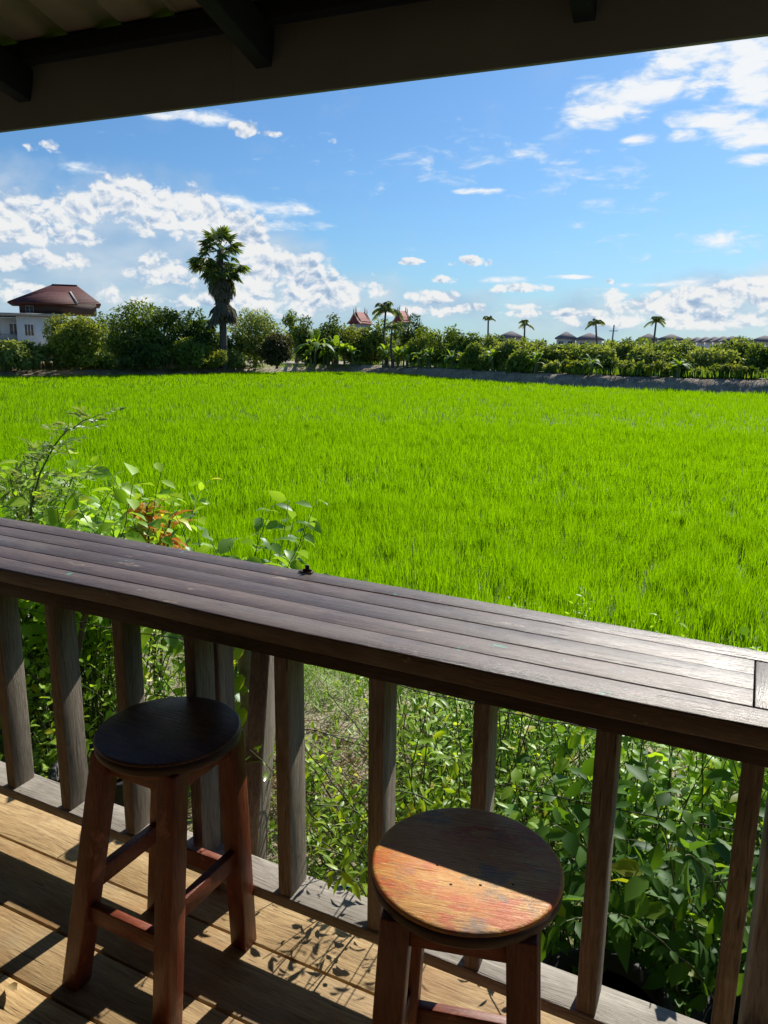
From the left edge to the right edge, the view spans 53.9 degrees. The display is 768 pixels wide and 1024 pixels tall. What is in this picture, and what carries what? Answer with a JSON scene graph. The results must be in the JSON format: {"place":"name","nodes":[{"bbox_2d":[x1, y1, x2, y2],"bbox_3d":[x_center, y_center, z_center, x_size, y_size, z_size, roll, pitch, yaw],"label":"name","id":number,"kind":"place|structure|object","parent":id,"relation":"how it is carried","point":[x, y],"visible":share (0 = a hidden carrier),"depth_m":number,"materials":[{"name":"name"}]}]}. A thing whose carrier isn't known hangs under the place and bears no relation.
{"place":"outdoors","nodes":[
{"label":"outdoors","id":0,"kind":"place"},
{"bbox_2d":[0,284,100,360],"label":"house","id":1,"kind":"structure","parent":0,"point":[37,307],"depth_m":87.73,"materials":[{"name":"concrete"}]},
{"bbox_2d":[0,352,767,1012],"bbox_3d":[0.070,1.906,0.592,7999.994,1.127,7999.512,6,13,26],"label":"ground","id":2,"kind":"structure","parent":0,"point":[310,716],"depth_m":4.29,"materials":[{"name":"green plant"}]},
{"bbox_2d":[9,353,40,370],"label":"bush","id":3,"kind":"object","parent":2,"relation":"on","point":[27,363],"visible":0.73,"depth_m":60.05,"materials":[{"name":"green plant"}]},
{"bbox_2d":[0,338,51,371],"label":"shrub","id":4,"kind":"object","parent":2,"relation":"on","point":[13,351],"visible":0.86,"depth_m":60.34,"materials":[{"name":"green plant"}]},
{"bbox_2d":[0,406,125,711],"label":"feathery shrub","id":5,"kind":"object","parent":2,"relation":"on","point":[36,458],"visible":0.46,"depth_m":3.84,"materials":[{"name":"green plant"}]},
{"bbox_2d":[1,453,126,699],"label":"broad leaf plant","id":6,"kind":"object","parent":2,"relation":"on","point":[70,470],"visible":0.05,"depth_m":5.05,"materials":[{"name":"green plant"}]},
{"bbox_2d":[36,521,102,765],"bbox_3d":[-1.482,0.696,3.709,0.588,1.396,0.586,-4,13,-20],"label":"sapling","id":7,"kind":"object","parent":2,"relation":"on","point":[81,633],"visible":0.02,"depth_m":3.69,"materials":[{"name":"green plant"}]},
{"bbox_2d":[41,312,111,369],"bbox_3d":[-25.682,-14.224,62.914,6.363,4.797,5.303,6,13,26],"label":"broadleaf tree","id":8,"kind":"object","parent":2,"relation":"on","point":[74,342],"visible":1,"depth_m":61.89,"materials":[{"name":"green plant"}]},
{"bbox_2d":[49,743,123,806],"bbox_3d":[-1.185,1.270,3.202,0.399,0.440,0.399,6,13,26],"label":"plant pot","id":9,"kind":"object","parent":2,"relation":"on","point":[54,776],"visible":0.09,"depth_m":3.06,"materials":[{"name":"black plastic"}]},
{"bbox_2d":[0,517,184,768],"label":"leafy bush","id":10,"kind":"object","parent":2,"relation":"on","point":[46,669],"visible":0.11,"depth_m":3.96,"materials":[{"name":"green plant"}]},
{"bbox_2d":[3,463,187,682],"bbox_3d":[-1.983,0.398,5.012,1.056,1.444,1.360,6,13,26],"label":"broad leaf plant","id":11,"kind":"object","parent":2,"relation":"on","point":[133,470],"visible":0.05,"depth_m":4.99,"materials":[{"name":"green plant"}]},
{"bbox_2d":[94,354,118,369],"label":"bush","id":12,"kind":"object","parent":2,"relation":"on","point":[109,361],"visible":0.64,"depth_m":64.88,"materials":[{"name":"green plant"}]},
{"bbox_2d":[0,436,222,751],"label":"broad leaf plant","id":13,"kind":"object","parent":2,"relation":"on","point":[65,519],"visible":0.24,"depth_m":3.98,"materials":[{"name":"green plant"}]},
{"bbox_2d":[0,611,234,762],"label":"leafy bush","id":14,"kind":"object","parent":2,"relation":"on","point":[112,689],"visible":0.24,"depth_m":3.75,"materials":[{"name":"green plant"}]},
{"bbox_2d":[0,680,238,792],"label":"leafy bush","id":15,"kind":"object","parent":2,"relation":"on","point":[50,758],"visible":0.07,"depth_m":3.38,"materials":[{"name":"green plant"}]},
{"bbox_2d":[0,359,245,370],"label":"dry grass","id":16,"kind":"structure","parent":2,"relation":"on","point":[91,367],"depth_m":66.97,"materials":[{"name":"plant"}]},
{"bbox_2d":[91,297,166,360],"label":"broadleaf tree","id":17,"kind":"object","parent":2,"relation":"on","point":[121,332],"visible":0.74,"depth_m":70.11,"materials":[{"name":"green plant"}]},
{"bbox_2d":[120,497,192,698],"bbox_3d":[-1.328,0.569,4.457,0.481,1.294,0.444,0,12,-4],"label":"croton","id":18,"kind":"object","parent":2,"relation":"on","point":[142,510],"visible":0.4,"depth_m":4.36,"materials":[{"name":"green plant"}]},
{"bbox_2d":[138,304,192,349],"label":"broadleaf tree","id":19,"kind":"object","parent":2,"relation":"on","point":[169,320],"visible":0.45,"depth_m":71.58,"materials":[{"name":"green plant"}]},
{"bbox_2d":[160,335,212,368],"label":"bush","id":20,"kind":"object","parent":2,"relation":"on","point":[182,351],"visible":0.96,"depth_m":70.57,"materials":[{"name":"green plant"}]},
{"bbox_2d":[167,307,219,349],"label":"broadleaf tree","id":21,"kind":"object","parent":2,"relation":"on","point":[200,331],"visible":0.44,"depth_m":73.50,"materials":[{"name":"green plant"}]},
{"bbox_2d":[187,225,251,368],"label":"fan palm","id":22,"kind":"object","parent":2,"relation":"on","point":[219,275],"visible":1,"depth_m":72.09,"materials":[{"name":"green plant"}]},
{"bbox_2d":[213,331,243,353],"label":"broadleaf tree","id":23,"kind":"object","parent":2,"relation":"on","point":[231,344],"visible":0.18,"depth_m":76.76,"materials":[{"name":"green plant"}]},
{"bbox_2d":[141,490,328,701],"bbox_3d":[-0.740,0.581,4.041,1.063,1.389,1.129,-2,12,-14],"label":"climbing plant","id":24,"kind":"object","parent":2,"relation":"on","point":[296,562],"visible":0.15,"depth_m":3.90,"materials":[{"name":"green plant"}]},
{"bbox_2d":[227,348,247,368],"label":"bush","id":25,"kind":"object","parent":2,"relation":"on","point":[235,360],"visible":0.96,"depth_m":74.28,"materials":[{"name":"green plant"}]},
{"bbox_2d":[227,308,285,367],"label":"broadleaf tree","id":26,"kind":"object","parent":2,"relation":"on","point":[262,330],"visible":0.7,"depth_m":77.54,"materials":[{"name":"green plant"}]},
{"bbox_2d":[255,331,293,368],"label":"broadleaf tree","id":27,"kind":"object","parent":2,"relation":"on","point":[275,351],"visible":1,"depth_m":75.22,"materials":[{"name":"green plant"}]},
{"bbox_2d":[282,309,302,362],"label":"broadleaf tree","id":28,"kind":"object","parent":2,"relation":"on","point":[291,319],"visible":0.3,"depth_m":91.07,"materials":[{"name":"green plant"}]},
{"bbox_2d":[2,676,590,920],"bbox_3d":[-0.286,1.327,3.852,3.479,0.170,2.359,6,13,26],"label":"straw","id":29,"kind":"object","parent":2,"relation":"on","point":[338,765],"visible":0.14,"depth_m":3.89,"materials":[{"name":"green plant"}]},
{"bbox_2d":[271,735,339,797],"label":"weed","id":30,"kind":"object","parent":2,"relation":"on","point":[326,747],"visible":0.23,"depth_m":3.80,"materials":[{"name":"green plant"}]},
{"bbox_2d":[291,314,329,363],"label":"broadleaf tree","id":31,"kind":"object","parent":2,"relation":"on","point":[301,335],"visible":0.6,"depth_m":86.58,"materials":[{"name":"green plant"}]},
{"bbox_2d":[293,328,333,365],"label":"banana plant","id":32,"kind":"object","parent":2,"relation":"on","point":[314,339],"visible":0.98,"depth_m":83.59,"materials":[{"name":"green plant"}]},
{"bbox_2d":[268,745,367,850],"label":"weed","id":33,"kind":"object","parent":2,"relation":"on","point":[272,825],"visible":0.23,"depth_m":3.49,"materials":[{"name":"green plant"}]},
{"bbox_2d":[315,312,348,363],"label":"broadleaf tree","id":34,"kind":"object","parent":2,"relation":"on","point":[332,329],"visible":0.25,"depth_m":88.75,"materials":[{"name":"green plant"}]},
{"bbox_2d":[339,323,370,363],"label":"broadleaf tree","id":35,"kind":"object","parent":2,"relation":"on","point":[357,335],"visible":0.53,"depth_m":86.93,"materials":[{"name":"green plant"}]},
{"bbox_2d":[306,788,405,895],"bbox_3d":[-0.072,1.413,3.159,0.650,0.294,0.656,6,13,26],"label":"weed","id":36,"kind":"object","parent":2,"relation":"on","point":[314,841],"visible":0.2,"depth_m":3.23,"materials":[{"name":"green plant"}]},
{"bbox_2d":[347,309,373,331],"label":"temple hall","id":37,"kind":"structure","parent":2,"relation":"on","point":[360,319],"depth_m":117.74,"materials":[{"name":"tile"}]},
{"bbox_2d":[351,335,381,364],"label":"broadleaf tree","id":38,"kind":"object","parent":2,"relation":"on","point":[369,358],"visible":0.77,"depth_m":86.19,"materials":[{"name":"green plant"}]},
{"bbox_2d":[361,318,396,361],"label":"broadleaf tree","id":39,"kind":"object","parent":2,"relation":"on","point":[377,332],"visible":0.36,"depth_m":86.52,"materials":[{"name":"green plant"}]},
{"bbox_2d":[0,360,767,378],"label":"verge weeds","id":40,"kind":"object","parent":2,"relation":"on","point":[597,371],"visible":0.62,"depth_m":61.89,"materials":[{"name":"green plant"}]},
{"bbox_2d":[18,607,761,908],"bbox_3d":[-0.196,0.984,3.055,6.001,1.302,0.319,6,13,26],"label":"wire fence","id":41,"kind":"object","parent":2,"relation":"on","point":[244,661],"visible":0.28,"depth_m":2.98,"materials":[{"name":"metal"}]},
{"bbox_2d":[233,648,248,725],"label":"creeper","id":42,"kind":"object","parent":41,"relation":"attached to","point":[239,680],"visible":0.23,"depth_m":2.97,"materials":[{"name":"green plant"}]},
{"bbox_2d":[382,321,402,367],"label":"feather palm","id":43,"kind":"object","parent":2,"relation":"on","point":[389,326],"visible":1,"depth_m":78.64,"materials":[{"name":"green plant"}]},
{"bbox_2d":[392,305,410,344],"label":"temple hall","id":44,"kind":"structure","parent":2,"relation":"on","point":[405,315],"depth_m":123.96,"materials":[{"name":"tile"}]},
{"bbox_2d":[94,336,720,360],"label":"wood","id":45,"kind":"object","parent":2,"relation":"on","point":[641,341],"visible":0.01,"depth_m":112.12,"materials":[{"name":"green plant"}]},
{"bbox_2d":[398,313,427,354],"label":"broadleaf tree","id":46,"kind":"object","parent":2,"relation":"on","point":[410,333],"visible":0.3,"depth_m":85.07,"materials":[{"name":"green plant"}]},
{"bbox_2d":[404,325,436,366],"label":"broadleaf tree","id":47,"kind":"object","parent":2,"relation":"on","point":[418,344],"visible":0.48,"depth_m":79.35,"materials":[{"name":"green plant"}]},
{"bbox_2d":[397,763,464,822],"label":"yellow weed","id":48,"kind":"object","parent":2,"relation":"on","point":[431,787],"visible":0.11,"depth_m":3.00,"materials":[{"name":"green plant"}]},
{"bbox_2d":[422,324,463,367],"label":"broadleaf tree","id":49,"kind":"object","parent":2,"relation":"on","point":[439,343],"visible":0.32,"depth_m":75.21,"materials":[{"name":"green plant"}]},
{"bbox_2d":[246,687,662,900],"bbox_3d":[0.197,1.051,2.537,1.284,1.199,1.391,-1,12,-6],"label":"leafy bush","id":50,"kind":"object","parent":2,"relation":"on","point":[356,822],"visible":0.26,"depth_m":2.49,"materials":[{"name":"green plant"}]},
{"bbox_2d":[340,606,581,789],"bbox_3d":[0.556,0.905,4.019,1.247,0.853,1.653,6,13,26],"label":"leafy bush","id":51,"kind":"object","parent":2,"relation":"on","point":[415,706],"visible":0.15,"depth_m":3.75,"materials":[{"name":"green plant"}]},
{"bbox_2d":[439,329,485,368],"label":"broadleaf tree","id":52,"kind":"object","parent":2,"relation":"on","point":[460,344],"visible":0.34,"depth_m":70.74,"materials":[{"name":"green plant"}]},
{"bbox_2d":[456,341,492,369],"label":"hedge bush","id":53,"kind":"object","parent":2,"relation":"on","point":[470,354],"visible":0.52,"depth_m":66.13,"materials":[{"name":"green plant"}]},
{"bbox_2d":[310,675,653,844],"bbox_3d":[0.370,0.980,3.525,1.561,0.984,1.435,11,16,41],"label":"leafy bush","id":54,"kind":"object","parent":2,"relation":"on","point":[536,803],"visible":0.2,"depth_m":3.37,"materials":[{"name":"green plant"}]},
{"bbox_2d":[476,353,497,370],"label":"bush","id":55,"kind":"object","parent":2,"relation":"on","point":[484,361],"visible":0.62,"depth_m":64.70,"materials":[{"name":"green plant"}]},
{"bbox_2d":[466,707,534,813],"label":"plant","id":56,"kind":"object","parent":2,"relation":"on","point":[528,728],"visible":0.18,"depth_m":2.87,"materials":[{"name":"green plant"}]},
{"bbox_2d":[488,337,522,371],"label":"hedge bush","id":57,"kind":"object","parent":2,"relation":"on","point":[506,347],"visible":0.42,"depth_m":63.86,"materials":[{"name":"green plant"}]},
{"bbox_2d":[504,346,539,372],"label":"hedge bush","id":58,"kind":"object","parent":2,"relation":"on","point":[523,361],"visible":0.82,"depth_m":60.34,"materials":[{"name":"green plant"}]},
{"bbox_2d":[517,337,548,370],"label":"hedge bush","id":59,"kind":"object","parent":2,"relation":"on","point":[536,344],"visible":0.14,"depth_m":64.55,"materials":[{"name":"green plant"}]},
{"bbox_2d":[536,342,572,365],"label":"hedge bush","id":60,"kind":"object","parent":2,"relation":"on","point":[551,352],"visible":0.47,"depth_m":60.24,"materials":[{"name":"green plant"}]},
{"bbox_2d":[461,587,664,778],"bbox_3d":[0.918,0.878,4.234,1.348,0.833,1.478,1,12,0],"label":"leafy bush","id":61,"kind":"object","parent":2,"relation":"on","point":[533,737],"visible":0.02,"depth_m":4.15,"materials":[{"name":"green plant"}]},
{"bbox_2d":[562,359,589,374],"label":"bush","id":62,"kind":"object","parent":2,"relation":"on","point":[572,365],"visible":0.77,"depth_m":55.50,"materials":[{"name":"green plant"}]},
{"bbox_2d":[560,341,599,360],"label":"hedge bush","id":63,"kind":"object","parent":2,"relation":"on","point":[574,350],"visible":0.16,"depth_m":60.45,"materials":[{"name":"green plant"}]},
{"bbox_2d":[396,693,767,950],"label":"leafy bush","id":64,"kind":"object","parent":2,"relation":"on","point":[625,775],"visible":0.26,"depth_m":2.89,"materials":[{"name":"green plant"}]},
{"bbox_2d":[579,343,620,368],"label":"hedge bush","id":65,"kind":"object","parent":2,"relation":"on","point":[594,351],"visible":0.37,"depth_m":57.53,"materials":[{"name":"green plant"}]},
{"bbox_2d":[499,750,703,975],"bbox_3d":[0.630,1.285,2.434,0.686,0.824,0.827,6,13,26],"label":"broad leaf plant","id":66,"kind":"object","parent":2,"relation":"on","point":[574,886],"visible":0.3,"depth_m":2.42,"materials":[{"name":"green plant"}]},
{"bbox_2d":[549,947,674,1011],"bbox_3d":[0.646,1.582,2.258,0.399,0.300,0.399,6,13,26],"label":"plant pot","id":67,"kind":"object","parent":2,"relation":"on","point":[630,982],"visible":0.35,"depth_m":2.35,"materials":[{"name":"black plastic"}]},
{"bbox_2d":[600,339,631,365],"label":"hedge bush","id":68,"kind":"object","parent":2,"relation":"on","point":[621,351],"visible":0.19,"depth_m":59.21,"materials":[{"name":"green plant"}]},
{"bbox_2d":[616,337,654,359],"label":"hedge bush","id":69,"kind":"object","parent":2,"relation":"on","point":[632,343],"visible":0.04,"depth_m":59.33,"materials":[{"name":"green plant"}]},
{"bbox_2d":[516,626,767,1016],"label":"leafy bush","id":70,"kind":"object","parent":2,"relation":"on","point":[684,958],"visible":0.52,"depth_m":2.23,"materials":[{"name":"green plant"}]},
{"bbox_2d":[626,344,670,374],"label":"hedge bush","id":71,"kind":"object","parent":2,"relation":"on","point":[637,354],"visible":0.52,"depth_m":54.31,"materials":[{"name":"green plant"}]},
{"bbox_2d":[643,316,665,346],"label":"feather palm","id":72,"kind":"object","parent":2,"relation":"on","point":[658,319],"visible":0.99,"depth_m":87.21,"materials":[{"name":"green plant"}]},
{"bbox_2d":[649,343,685,365],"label":"hedge bush","id":73,"kind":"object","parent":2,"relation":"on","point":[670,354],"visible":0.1,"depth_m":55.39,"materials":[{"name":"green plant"}]},
{"bbox_2d":[578,623,767,856],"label":"leafy bush","id":74,"kind":"object","parent":2,"relation":"on","point":[729,808],"visible":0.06,"depth_m":3.28,"materials":[{"name":"green plant"}]},
{"bbox_2d":[665,357,692,377],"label":"banana plant","id":75,"kind":"object","parent":2,"relation":"on","point":[678,364],"visible":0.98,"depth_m":50.19,"materials":[{"name":"green plant"}]},
{"bbox_2d":[669,339,712,358],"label":"hedge bush","id":76,"kind":"object","parent":2,"relation":"on","point":[677,347],"visible":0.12,"depth_m":57.18,"materials":[{"name":"green plant"}]},
{"bbox_2d":[686,346,740,369],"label":"hedge bush","id":77,"kind":"object","parent":2,"relation":"on","point":[707,358],"visible":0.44,"depth_m":53.23,"materials":[{"name":"green plant"}]},
{"bbox_2d":[689,994,740,1023],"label":"plant pot","id":78,"kind":"object","parent":2,"relation":"on","point":[704,1015],"visible":0.28,"depth_m":2.21,"materials":[{"name":"black plastic"}]},
{"bbox_2d":[671,754,767,890],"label":"leafy bush","id":79,"kind":"object","parent":2,"relation":"on","point":[720,784],"visible":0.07,"depth_m":3.04,"materials":[{"name":"green plant"}]},
{"bbox_2d":[717,336,754,367],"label":"hedge bush","id":80,"kind":"object","parent":2,"relation":"on","point":[742,348],"visible":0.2,"depth_m":55.32,"materials":[{"name":"green plant"}]},
{"bbox_2d":[740,341,767,376],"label":"hedge bush","id":81,"kind":"object","parent":2,"relation":"on","point":[757,356],"visible":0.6,"depth_m":52.23,"materials":[{"name":"green plant"}]},
{"bbox_2d":[0,370,767,759],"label":"paddy field","id":82,"kind":"structure","parent":0,"point":[480,588],"depth_m":13.35,"materials":[{"name":"green plant"}]},
{"bbox_2d":[0,37,767,348],"label":"sky","id":83,"kind":"structure","parent":0,"point":[624,191],"materials":[{"name":"blue"}]},
{"bbox_2d":[10,367,767,395],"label":"earth bank","id":84,"kind":"structure","parent":0,"point":[713,385],"depth_m":53.71,"materials":[{"name":"grey soil"}]},
{"bbox_2d":[204,347,227,368],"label":"bush","id":85,"kind":"object","parent":84,"relation":"on","point":[216,358],"visible":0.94,"depth_m":72.05,"materials":[{"name":"green plant"}]},
{"bbox_2d":[311,338,336,365],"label":"banana plant","id":86,"kind":"object","parent":84,"relation":"on","point":[326,348],"visible":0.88,"depth_m":84.80,"materials":[{"name":"green plant"}]},
{"bbox_2d":[324,335,355,365],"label":"banana plant","id":87,"kind":"object","parent":84,"relation":"on","point":[334,342],"visible":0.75,"depth_m":84.66,"materials":[{"name":"green plant"}]},
{"bbox_2d":[371,301,403,367],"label":"feather palm","id":88,"kind":"object","parent":84,"relation":"on","point":[383,308],"visible":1,"depth_m":81.35,"materials":[{"name":"green plant"}]},
{"bbox_2d":[522,348,545,373],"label":"banana plant","id":89,"kind":"object","parent":84,"relation":"on","point":[537,355],"visible":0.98,"depth_m":58.77,"materials":[{"name":"green plant"}]},
{"bbox_2d":[541,359,560,373],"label":"bush","id":90,"kind":"object","parent":84,"relation":"on","point":[549,366],"visible":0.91,"depth_m":58.36,"materials":[{"name":"green plant"}]},
{"bbox_2d":[597,356,619,375],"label":"bush","id":91,"kind":"object","parent":84,"relation":"on","point":[610,362],"visible":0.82,"depth_m":54.61,"materials":[{"name":"green plant"}]},
{"bbox_2d":[626,359,650,376],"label":"bush","id":92,"kind":"object","parent":84,"relation":"on","point":[641,367],"visible":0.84,"depth_m":52.30,"materials":[{"name":"green plant"}]},
{"bbox_2d":[646,359,676,376],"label":"bush","id":93,"kind":"object","parent":84,"relation":"on","point":[662,368],"visible":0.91,"depth_m":51.57,"materials":[{"name":"green plant"}]},
{"bbox_2d":[701,363,723,378],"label":"bush","id":94,"kind":"object","parent":84,"relation":"on","point":[712,369],"visible":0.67,"depth_m":49.67,"materials":[{"name":"green plant"}]},
{"bbox_2d":[716,363,747,379],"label":"bush","id":95,"kind":"object","parent":84,"relation":"on","point":[726,368],"visible":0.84,"depth_m":48.91,"materials":[{"name":"green plant"}]},
{"bbox_2d":[740,365,763,378],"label":"bush","id":96,"kind":"object","parent":84,"relation":"on","point":[750,370],"visible":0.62,"depth_m":48.51,"materials":[{"name":"green plant"}]},
{"bbox_2d":[555,332,576,344],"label":"grey roofed house","id":97,"kind":"structure","parent":0,"point":[566,337],"depth_m":199.32,"materials":[{"name":"tile"}]},
{"bbox_2d":[574,333,603,347],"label":"grey roofed house","id":98,"kind":"structure","parent":0,"point":[587,337],"depth_m":195.47,"materials":[{"name":"tile"}]},
{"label":"deck piers","id":99,"kind":"structure","parent":0,"visible":0},
{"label":"deck joists","id":100,"kind":"structure","parent":99,"relation":"on","visible":0},
{"bbox_2d":[0,794,573,1023],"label":"deck","id":101,"kind":"structure","parent":100,"relation":"on","point":[288,966],"depth_m":2.02,"materials":[{"name":"brown wood"}]},
{"bbox_2d":[62,696,256,1023],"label":"bar stool","id":102,"kind":"object","parent":101,"relation":"on","point":[168,751],"visible":1,"depth_m":1.86,"materials":[{"name":"brown wood"}]},
{"bbox_2d":[0,517,767,1023],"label":"railing","id":103,"kind":"object","parent":101,"relation":"on","point":[610,683],"visible":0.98,"depth_m":1.85,"materials":[{"name":"brown wood"}]},
{"bbox_2d":[371,808,564,1023],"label":"bar stool","id":104,"kind":"object","parent":101,"relation":"on","point":[479,884],"visible":1,"depth_m":1.30,"materials":[{"name":"brown wood"}]},
{"bbox_3d":[-0.417,-0.089,0.039,8.600,3.357,2.370,6,13,26],"label":"timber house","id":105,"kind":"object","parent":101,"relation":"on","visible":0},
{"bbox_2d":[0,0,767,132],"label":"porch roof","id":106,"kind":"structure","parent":105,"relation":"attached to","point":[64,62],"depth_m":2.20,"materials":[{"name":"paint"}]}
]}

